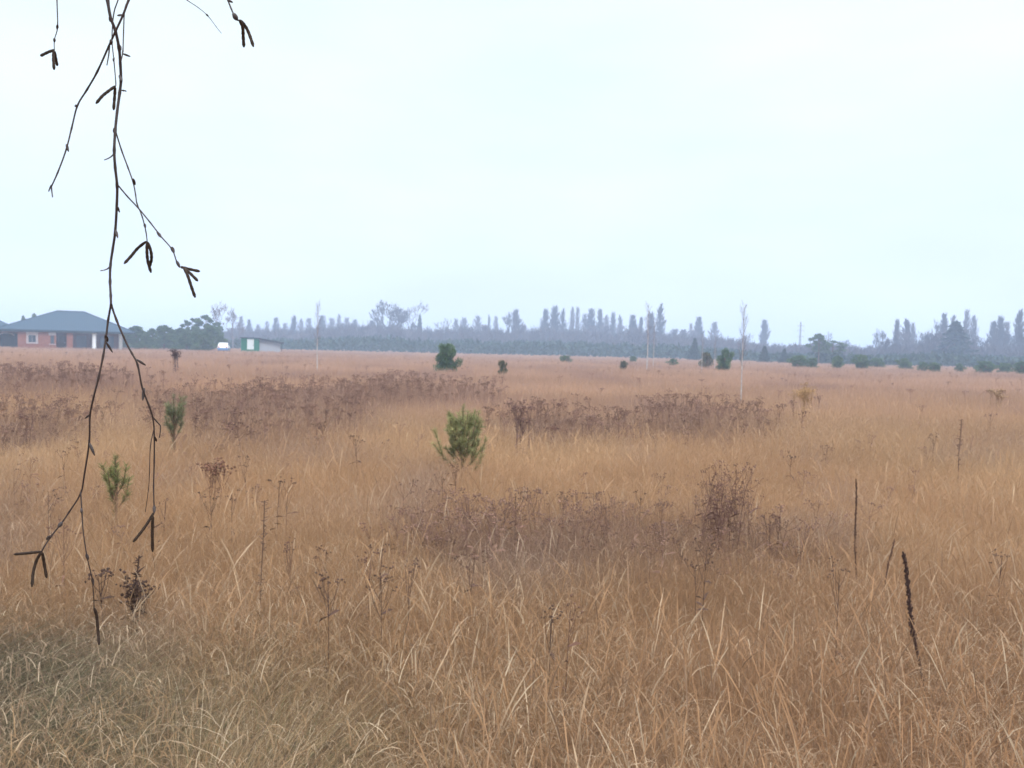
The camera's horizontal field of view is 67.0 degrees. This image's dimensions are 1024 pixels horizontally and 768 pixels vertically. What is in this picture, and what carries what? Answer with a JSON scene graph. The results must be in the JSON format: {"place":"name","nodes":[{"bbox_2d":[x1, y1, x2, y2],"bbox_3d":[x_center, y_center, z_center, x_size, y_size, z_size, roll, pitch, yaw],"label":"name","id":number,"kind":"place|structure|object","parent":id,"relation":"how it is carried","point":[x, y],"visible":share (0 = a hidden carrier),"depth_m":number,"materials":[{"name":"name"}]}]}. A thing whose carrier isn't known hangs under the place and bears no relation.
{"place":"outdoors","nodes":[
{"label":"outdoors","id":0,"kind":"place"},
{"bbox_2d":[14,0,253,644],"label":"birch branch","id":1,"kind":"object","parent":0,"point":[187,270],"visible":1,"depth_m":0.66,"materials":[{"name":"brown plant"}]},
{"bbox_2d":[0,559,674,767],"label":"tussock grass","id":2,"kind":"structure","parent":0,"point":[91,696],"depth_m":2.80,"materials":[{"name":"plant"}]},
{"bbox_2d":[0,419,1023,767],"bbox_3d":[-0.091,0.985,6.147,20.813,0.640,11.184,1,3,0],"label":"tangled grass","id":3,"kind":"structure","parent":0,"point":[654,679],"depth_m":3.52,"materials":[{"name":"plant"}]},
{"bbox_2d":[0,0,1023,349],"label":"sky","id":4,"kind":"structure","parent":0,"point":[847,169],"materials":[{"name":"white"}]},
{"bbox_2d":[0,346,1023,502],"bbox_3d":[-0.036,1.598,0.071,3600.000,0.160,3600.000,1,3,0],"label":"ground","id":5,"kind":"structure","parent":0,"point":[505,388],"depth_m":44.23,"materials":[{"name":"brown plant"}]},
{"bbox_2d":[0,388,123,455],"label":"dead weeds","id":6,"kind":"object","parent":5,"relation":"on","point":[21,416],"visible":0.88,"depth_m":12.26,"materials":[{"name":"plant"}]},
{"bbox_2d":[46,518,81,619],"bbox_3d":[-2.211,1.016,3.833,0.160,0.683,0.131,1,3,0],"label":"dried weed","id":7,"kind":"object","parent":5,"relation":"on","point":[63,576],"visible":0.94,"depth_m":3.82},
{"bbox_2d":[0,310,134,349],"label":"brick house","id":8,"kind":"structure","parent":5,"relation":"on","point":[69,329],"depth_m":121.72,"materials":[{"name":"red brick"}]},
{"bbox_2d":[77,336,86,346],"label":"porch window","id":9,"kind":"structure","parent":8,"relation":"in","point":[81,340],"depth_m":123.82,"materials":[{"name":"grey glass"}]},
{"bbox_2d":[100,336,113,347],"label":"porch window","id":10,"kind":"structure","parent":8,"relation":"in","point":[111,339],"depth_m":125.61,"materials":[{"name":"grey glass"}]},
{"bbox_2d":[0,360,183,396],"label":"dead weeds","id":11,"kind":"object","parent":5,"relation":"on","point":[9,370],"visible":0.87,"depth_m":23.58,"materials":[{"name":"plant"}]},
{"bbox_2d":[99,453,133,526],"bbox_3d":[-2.879,0.872,5.619,0.226,0.764,0.232,-1,3,-41],"label":"young pine","id":12,"kind":"object","parent":5,"relation":"on","point":[113,473],"visible":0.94,"depth_m":5.60,"materials":[{"name":"green plant"}]},
{"bbox_2d":[85,567,160,642],"bbox_3d":[-1.821,1.109,3.599,0.308,0.524,0.255,1,3,0],"label":"weed clump","id":13,"kind":"object","parent":5,"relation":"on","point":[136,595],"visible":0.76,"depth_m":3.59,"materials":[{"name":"plant"}]},
{"bbox_2d":[126,555,143,619],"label":"weed stalk","id":14,"kind":"object","parent":5,"relation":"on","point":[138,571],"visible":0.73,"depth_m":3.61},
{"bbox_2d":[125,326,151,347],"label":"pine tree","id":15,"kind":"object","parent":5,"relation":"on","point":[138,330],"visible":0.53,"depth_m":138.71,"materials":[{"name":"green plant"}]},
{"bbox_2d":[133,331,159,349],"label":"pine tree","id":16,"kind":"object","parent":5,"relation":"on","point":[144,336],"visible":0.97,"depth_m":131.58,"materials":[{"name":"green plant"}]},
{"bbox_2d":[145,325,179,348],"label":"pine tree","id":17,"kind":"object","parent":5,"relation":"on","point":[164,340],"visible":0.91,"depth_m":137.00,"materials":[{"name":"green plant"}]},
{"bbox_2d":[169,348,180,370],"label":"weed clump","id":18,"kind":"object","parent":5,"relation":"on","point":[175,353],"visible":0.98,"depth_m":36.65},
{"bbox_2d":[162,393,187,464],"bbox_3d":[-3.890,0.581,8.886,0.307,0.997,0.276,4,3,41],"label":"young pine","id":19,"kind":"object","parent":5,"relation":"on","point":[177,411],"visible":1,"depth_m":8.86,"materials":[{"name":"green plant"}]},
{"bbox_2d":[170,332,195,350],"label":"pine tree","id":20,"kind":"object","parent":5,"relation":"on","point":[187,340],"visible":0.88,"depth_m":132.14,"materials":[{"name":"green plant"}]},
{"bbox_2d":[180,318,201,334],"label":"pine tree","id":21,"kind":"object","parent":5,"relation":"on","point":[188,324],"visible":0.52,"depth_m":149.34,"materials":[{"name":"green plant"}]},
{"bbox_2d":[184,329,208,349],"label":"pine tree","id":22,"kind":"object","parent":5,"relation":"on","point":[196,333],"visible":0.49,"depth_m":134.92,"materials":[{"name":"green plant"}]},
{"bbox_2d":[191,333,215,350],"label":"pine tree","id":23,"kind":"object","parent":5,"relation":"on","point":[203,340],"visible":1,"depth_m":130.41,"materials":[{"name":"green plant"}]},
{"bbox_2d":[191,315,220,332],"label":"pine tree","id":24,"kind":"object","parent":5,"relation":"on","point":[198,321],"visible":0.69,"depth_m":148.87,"materials":[{"name":"green plant"}]},
{"bbox_2d":[189,325,227,350],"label":"pine tree","id":25,"kind":"object","parent":5,"relation":"on","point":[214,334],"visible":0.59,"depth_m":138.16,"materials":[{"name":"green plant"}]},
{"bbox_2d":[196,457,235,511],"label":"weed clump","id":26,"kind":"object","parent":5,"relation":"on","point":[214,468],"visible":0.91,"depth_m":6.18,"materials":[{"name":"plant"}]},
{"bbox_2d":[210,300,227,324],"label":"bare tree","id":27,"kind":"object","parent":5,"relation":"on","point":[218,312],"visible":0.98,"depth_m":173.69,"materials":[{"name":"grey plant"}]},
{"bbox_2d":[222,307,245,348],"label":"bare tree","id":28,"kind":"object","parent":5,"relation":"on","point":[233,321],"visible":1,"depth_m":189.05,"materials":[{"name":"grey plant"}]},
{"bbox_2d":[240,337,283,352],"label":"garden shed","id":29,"kind":"structure","parent":5,"relation":"on","point":[253,344],"depth_m":138.26,"materials":[{"name":"metal"}]},
{"bbox_2d":[258,500,270,613],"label":"weed stalk","id":30,"kind":"object","parent":5,"relation":"on","point":[266,533],"visible":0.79,"depth_m":3.65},
{"bbox_2d":[280,537,300,603],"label":"dried weed","id":31,"kind":"object","parent":5,"relation":"on","point":[288,549],"visible":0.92,"depth_m":3.83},
{"bbox_2d":[111,368,508,452],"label":"dead weeds","id":32,"kind":"object","parent":5,"relation":"on","point":[327,402],"visible":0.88,"depth_m":16.63,"materials":[{"name":"plant"}]},
{"bbox_2d":[315,572,345,693],"bbox_3d":[-0.729,1.077,3.060,0.104,0.664,0.179,0,3,-22],"label":"dried weed","id":33,"kind":"object","parent":5,"relation":"on","point":[327,595],"visible":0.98,"depth_m":3.06,"materials":[{"name":"plant"}]},
{"bbox_2d":[357,551,377,639],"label":"dried weed","id":34,"kind":"object","parent":5,"relation":"on","point":[365,560],"visible":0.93,"depth_m":3.50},
{"bbox_2d":[368,543,389,616],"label":"dried weed","id":35,"kind":"object","parent":5,"relation":"on","point":[384,574],"visible":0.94,"depth_m":3.63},
{"bbox_2d":[366,565,397,665],"bbox_3d":[-0.544,1.081,3.179,0.131,0.648,0.125,0,3,-25],"label":"dried weed","id":36,"kind":"object","parent":5,"relation":"on","point":[387,610],"visible":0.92,"depth_m":3.17,"materials":[{"name":"plant"}]},
{"bbox_2d":[369,299,402,329],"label":"bare tree","id":37,"kind":"object","parent":5,"relation":"on","point":[383,309],"visible":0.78,"depth_m":282.23,"materials":[{"name":"grey plant"}]},
{"bbox_2d":[387,310,410,350],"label":"bare tree","id":38,"kind":"object","parent":5,"relation":"on","point":[400,318],"visible":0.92,"depth_m":272.32,"materials":[{"name":"grey plant"}]},
{"bbox_2d":[385,557,420,647],"bbox_3d":[-0.465,1.067,3.272,0.149,0.664,0.138,-1,3,-38],"label":"dried weed","id":39,"kind":"object","parent":5,"relation":"on","point":[408,593],"visible":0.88,"depth_m":3.29,"materials":[{"name":"plant"}]},
{"bbox_2d":[396,302,427,328],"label":"bare tree","id":40,"kind":"object","parent":5,"relation":"on","point":[423,309],"visible":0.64,"depth_m":295.38,"materials":[{"name":"grey plant"}]},
{"bbox_2d":[433,343,462,373],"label":"pine bush","id":41,"kind":"object","parent":5,"relation":"on","point":[447,352],"visible":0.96,"depth_m":45.73,"materials":[{"name":"green plant"}]},
{"bbox_2d":[431,403,489,476],"bbox_3d":[-0.530,0.678,8.002,0.647,1.005,0.542,0,3,-32],"label":"young pine","id":42,"kind":"object","parent":5,"relation":"on","point":[461,443],"visible":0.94,"depth_m":7.96,"materials":[{"name":"green plant"}]},
{"bbox_2d":[452,552,481,633],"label":"dried weed","id":43,"kind":"object","parent":5,"relation":"on","point":[473,584],"visible":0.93,"depth_m":3.54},
{"bbox_2d":[476,324,492,343],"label":"poplar tree","id":44,"kind":"object","parent":5,"relation":"on","point":[484,332],"visible":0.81,"depth_m":247.12,"materials":[{"name":"grey plant"}]},
{"bbox_2d":[19,411,977,548],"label":"dead weeds","id":45,"kind":"object","parent":5,"relation":"on","point":[148,526],"visible":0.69,"depth_m":7.37,"materials":[{"name":"plant"}]},
{"bbox_2d":[497,360,507,376],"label":"pine bush","id":46,"kind":"object","parent":5,"relation":"on","point":[502,365],"visible":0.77,"depth_m":41.90,"materials":[{"name":"green plant"}]},
{"bbox_2d":[1,346,1021,436],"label":"dead weeds","id":47,"kind":"object","parent":5,"relation":"on","point":[499,389],"visible":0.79,"depth_m":39.73,"materials":[{"name":"plant"}]},
{"bbox_2d":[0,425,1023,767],"bbox_3d":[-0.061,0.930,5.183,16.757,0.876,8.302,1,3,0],"label":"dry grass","id":48,"kind":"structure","parent":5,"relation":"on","point":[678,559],"depth_m":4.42,"materials":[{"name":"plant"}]},
{"bbox_2d":[0,366,1023,767],"bbox_3d":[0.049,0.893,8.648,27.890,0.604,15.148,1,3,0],"label":"curled grass","id":49,"kind":"structure","parent":5,"relation":"on","point":[590,651],"depth_m":3.35,"materials":[{"name":"plant"}]},
{"bbox_2d":[502,311,523,332],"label":"bare tree","id":50,"kind":"object","parent":5,"relation":"on","point":[508,320],"visible":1,"depth_m":288.18,"materials":[{"name":"grey plant"}]},
{"bbox_2d":[507,397,534,462],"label":"weed clump","id":51,"kind":"object","parent":5,"relation":"on","point":[514,407],"visible":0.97,"depth_m":9.67,"materials":[{"name":"plant"}]},
{"bbox_2d":[539,309,550,329],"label":"poplar tree","id":52,"kind":"object","parent":5,"relation":"on","point":[545,319],"visible":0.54,"depth_m":308.96,"materials":[{"name":"grey plant"}]},
{"bbox_2d":[541,604,562,714],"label":"dried weed","id":53,"kind":"object","parent":5,"relation":"on","point":[551,622],"visible":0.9,"depth_m":2.97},
{"bbox_2d":[549,305,561,331],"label":"poplar tree","id":54,"kind":"object","parent":5,"relation":"on","point":[554,322],"visible":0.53,"depth_m":308.88,"materials":[{"name":"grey plant"}]},
{"bbox_2d":[558,308,567,330],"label":"poplar tree","id":55,"kind":"object","parent":5,"relation":"on","point":[562,319],"visible":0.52,"depth_m":313.21,"materials":[{"name":"grey plant"}]},
{"bbox_2d":[556,594,582,736],"bbox_3d":[0.206,1.103,2.800,0.100,0.664,0.118,0,3,-22],"label":"dried weed","id":56,"kind":"object","parent":5,"relation":"on","point":[575,642],"visible":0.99,"depth_m":2.77,"materials":[{"name":"plant"}]},
{"bbox_2d":[568,306,575,330],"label":"poplar tree","id":57,"kind":"object","parent":5,"relation":"on","point":[572,323],"visible":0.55,"depth_m":329.84,"materials":[{"name":"grey plant"}]},
{"bbox_2d":[584,308,597,328],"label":"poplar tree","id":58,"kind":"object","parent":5,"relation":"on","point":[590,315],"visible":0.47,"depth_m":318.67,"materials":[{"name":"grey plant"}]},
{"bbox_2d":[596,308,604,331],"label":"poplar tree","id":59,"kind":"object","parent":5,"relation":"on","point":[599,316],"visible":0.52,"depth_m":318.76,"materials":[{"name":"grey plant"}]},
{"bbox_2d":[359,460,851,607],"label":"dead weeds","id":60,"kind":"object","parent":5,"relation":"on","point":[466,513],"visible":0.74,"depth_m":4.92,"materials":[{"name":"plant"}]},
{"bbox_2d":[200,321,1023,367],"bbox_3d":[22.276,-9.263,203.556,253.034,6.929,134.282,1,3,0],"label":"woods","id":61,"kind":"object","parent":5,"relation":"on","point":[471,345],"visible":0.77,"depth_m":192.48,"materials":[{"name":"plant"}]},
{"bbox_2d":[609,311,616,334],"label":"poplar tree","id":62,"kind":"object","parent":5,"relation":"on","point":[612,325],"visible":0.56,"depth_m":322.90,"materials":[{"name":"grey plant"}]},
{"bbox_2d":[627,314,637,332],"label":"poplar tree","id":63,"kind":"object","parent":5,"relation":"on","point":[632,322],"visible":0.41,"depth_m":288.48,"materials":[{"name":"grey plant"}]},
{"bbox_2d":[625,327,645,346],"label":"poplar tree","id":64,"kind":"object","parent":5,"relation":"on","point":[636,334],"visible":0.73,"depth_m":244.12,"materials":[{"name":"grey plant"}]},
{"bbox_2d":[482,388,809,449],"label":"dead weeds","id":65,"kind":"object","parent":5,"relation":"on","point":[626,412],"visible":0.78,"depth_m":13.17,"materials":[{"name":"plant"}]},
{"bbox_2d":[643,301,652,368],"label":"birch tree","id":66,"kind":"object","parent":5,"relation":"on","point":[647,330],"visible":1,"depth_m":65.87,"materials":[{"name":"grey plant"}]},
{"bbox_2d":[646,311,655,332],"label":"poplar tree","id":67,"kind":"object","parent":5,"relation":"on","point":[650,321],"visible":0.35,"depth_m":288.34,"materials":[{"name":"grey plant"}]},
{"bbox_2d":[655,302,666,338],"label":"poplar tree","id":68,"kind":"object","parent":5,"relation":"on","point":[661,324],"visible":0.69,"depth_m":274.73,"materials":[{"name":"grey plant"}]},
{"bbox_2d":[686,338,700,359],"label":"spruce tree","id":69,"kind":"object","parent":5,"relation":"on","point":[693,351],"visible":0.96,"depth_m":164.46,"materials":[{"name":"plant"}]},
{"bbox_2d":[681,556,713,642],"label":"dried weed","id":70,"kind":"object","parent":5,"relation":"on","point":[695,570],"visible":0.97,"depth_m":3.58,"materials":[{"name":"plant"}]},
{"bbox_2d":[694,316,704,339],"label":"poplar tree","id":71,"kind":"object","parent":5,"relation":"on","point":[699,328],"visible":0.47,"depth_m":302.31,"materials":[{"name":"grey plant"}]},
{"bbox_2d":[698,352,713,367],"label":"pine bush","id":72,"kind":"object","parent":5,"relation":"on","point":[706,356],"visible":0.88,"depth_m":79.78,"materials":[{"name":"green plant"}]},
{"bbox_2d":[692,537,719,632],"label":"dried weed","id":73,"kind":"object","parent":5,"relation":"on","point":[704,596],"visible":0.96,"depth_m":3.66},
{"bbox_2d":[707,321,720,338],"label":"poplar tree","id":74,"kind":"object","parent":5,"relation":"on","point":[714,331],"visible":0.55,"depth_m":316.24,"materials":[{"name":"grey plant"}]},
{"bbox_2d":[715,347,734,370],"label":"pine bush","id":75,"kind":"object","parent":5,"relation":"on","point":[725,359],"visible":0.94,"depth_m":65.78,"materials":[{"name":"green plant"}]},
{"bbox_2d":[693,462,763,574],"bbox_3d":[1.373,0.922,4.808,0.408,0.886,0.762,1,3,0],"label":"weed clump","id":76,"kind":"object","parent":5,"relation":"on","point":[716,515],"visible":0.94,"depth_m":4.90,"materials":[{"name":"plant"}]},
{"bbox_2d":[738,303,747,401],"bbox_3d":[7.139,-0.948,23.966,0.354,3.321,0.339,2,3,19],"label":"birch tree","id":77,"kind":"object","parent":5,"relation":"on","point":[744,345],"visible":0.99,"depth_m":23.96,"materials":[{"name":"white plant"}]},
{"bbox_2d":[758,319,769,345],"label":"poplar tree","id":78,"kind":"object","parent":5,"relation":"on","point":[764,326],"visible":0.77,"depth_m":309.42,"materials":[{"name":"grey plant"}]},
{"bbox_2d":[757,346,771,362],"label":"spruce tree","id":79,"kind":"object","parent":5,"relation":"on","point":[763,355],"visible":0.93,"depth_m":149.51,"materials":[{"name":"plant"}]},
{"bbox_2d":[786,355,808,367],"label":"pine bush","id":80,"kind":"object","parent":5,"relation":"on","point":[800,360],"visible":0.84,"depth_m":99.41,"materials":[{"name":"green plant"}]},
{"bbox_2d":[788,382,817,417],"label":"weed clump","id":81,"kind":"object","parent":5,"relation":"on","point":[803,392],"visible":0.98,"depth_m":16.62,"materials":[{"name":"plant"}]},
{"bbox_2d":[805,333,832,362],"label":"pine tree","id":82,"kind":"object","parent":5,"relation":"on","point":[817,347],"visible":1,"depth_m":149.41,"materials":[{"name":"green plant"}]},
{"bbox_2d":[815,340,847,362],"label":"pine tree","id":83,"kind":"object","parent":5,"relation":"on","point":[842,347],"visible":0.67,"depth_m":154.06,"materials":[{"name":"green plant"}]},
{"bbox_2d":[830,356,843,367],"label":"pine bush","id":84,"kind":"object","parent":5,"relation":"on","point":[839,360],"visible":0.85,"depth_m":94.75,"materials":[{"name":"green plant"}]},
{"bbox_2d":[827,556,850,673],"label":"dried weed","id":85,"kind":"object","parent":5,"relation":"on","point":[849,571],"visible":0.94,"depth_m":3.22,"materials":[{"name":"plant"}]},
{"bbox_2d":[853,479,857,574],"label":"mullein stalk","id":86,"kind":"object","parent":5,"relation":"on","point":[854,531],"visible":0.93,"depth_m":4.67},
{"bbox_2d":[851,354,869,368],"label":"pine bush","id":87,"kind":"object","parent":5,"relation":"on","point":[860,360],"visible":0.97,"depth_m":94.51,"materials":[{"name":"green plant"}]},
{"bbox_2d":[868,358,885,367],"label":"pine bush","id":88,"kind":"object","parent":5,"relation":"on","point":[877,362],"visible":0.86,"depth_m":109.51,"materials":[{"name":"green plant"}]},
{"bbox_2d":[892,318,900,344],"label":"poplar tree","id":89,"kind":"object","parent":5,"relation":"on","point":[896,329],"visible":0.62,"depth_m":228.62,"materials":[{"name":"grey plant"}]},
{"bbox_2d":[895,358,913,369],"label":"pine bush","id":90,"kind":"object","parent":5,"relation":"on","point":[903,363],"visible":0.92,"depth_m":99.68,"materials":[{"name":"green plant"}]},
{"bbox_2d":[900,318,913,344],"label":"poplar tree","id":91,"kind":"object","parent":5,"relation":"on","point":[907,324],"visible":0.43,"depth_m":228.41,"materials":[{"name":"grey plant"}]},
{"bbox_2d":[902,551,926,705],"bbox_3d":[1.632,1.060,3.110,0.164,0.778,0.028,1,3,0],"label":"mullein stalk","id":92,"kind":"object","parent":5,"relation":"on","point":[908,594],"visible":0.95,"depth_m":3.10,"materials":[{"name":"plant"}]},
{"bbox_2d":[925,332,942,351],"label":"bare tree","id":93,"kind":"object","parent":5,"relation":"on","point":[933,339],"visible":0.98,"depth_m":182.06,"materials":[{"name":"grey plant"}]},
{"bbox_2d":[926,362,941,371],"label":"pine bush","id":94,"kind":"object","parent":5,"relation":"on","point":[934,366],"visible":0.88,"depth_m":87.74,"materials":[{"name":"green plant"}]},
{"bbox_2d":[939,313,948,341],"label":"poplar tree","id":95,"kind":"object","parent":5,"relation":"on","point":[944,324],"visible":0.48,"depth_m":231.10,"materials":[{"name":"grey plant"}]},
{"bbox_2d":[929,321,979,356],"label":"spruce tree","id":96,"kind":"object","parent":5,"relation":"on","point":[955,334],"visible":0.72,"depth_m":182.58,"materials":[{"name":"plant"}]},
{"bbox_2d":[956,419,963,476],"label":"weed stalk","id":97,"kind":"object","parent":5,"relation":"on","point":[959,444],"visible":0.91,"depth_m":8.73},
{"bbox_2d":[963,309,971,339],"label":"poplar tree","id":98,"kind":"object","parent":5,"relation":"on","point":[966,322],"visible":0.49,"depth_m":235.22,"materials":[{"name":"grey plant"}]},
{"bbox_2d":[968,315,978,345],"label":"poplar tree","id":99,"kind":"object","parent":5,"relation":"on","point":[973,329],"visible":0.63,"depth_m":235.19,"materials":[{"name":"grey plant"}]},
{"bbox_2d":[972,361,998,372],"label":"pine bush","id":100,"kind":"object","parent":5,"relation":"on","point":[990,366],"visible":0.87,"depth_m":87.57,"materials":[{"name":"green plant"}]},
{"bbox_2d":[986,320,998,346],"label":"poplar tree","id":101,"kind":"object","parent":5,"relation":"on","point":[992,331],"visible":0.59,"depth_m":221.79,"materials":[{"name":"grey plant"}]},
{"bbox_2d":[986,387,1007,411],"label":"weed clump","id":102,"kind":"object","parent":5,"relation":"on","point":[998,395],"visible":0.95,"depth_m":21.43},
{"bbox_2d":[988,549,1012,617],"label":"dried weed","id":103,"kind":"object","parent":5,"relation":"on","point":[1000,568],"visible":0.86,"depth_m":3.97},
{"bbox_2d":[996,315,1007,346],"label":"poplar tree","id":104,"kind":"object","parent":5,"relation":"on","point":[1001,330],"visible":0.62,"depth_m":221.56,"materials":[{"name":"grey plant"}]},
{"bbox_2d":[996,363,1012,372],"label":"pine bush","id":105,"kind":"object","parent":5,"relation":"on","point":[1004,367],"visible":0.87,"depth_m":91.66,"materials":[{"name":"green plant"}]},
{"bbox_2d":[1010,361,1023,373],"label":"pine bush","id":106,"kind":"object","parent":5,"relation":"on","point":[1019,368],"visible":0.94,"depth_m":81.83,"materials":[{"name":"green plant"}]},
{"bbox_2d":[1011,309,1023,345],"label":"poplar tree","id":107,"kind":"object","parent":5,"relation":"on","point":[1019,329],"visible":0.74,"depth_m":208.32,"materials":[{"name":"grey plant"}]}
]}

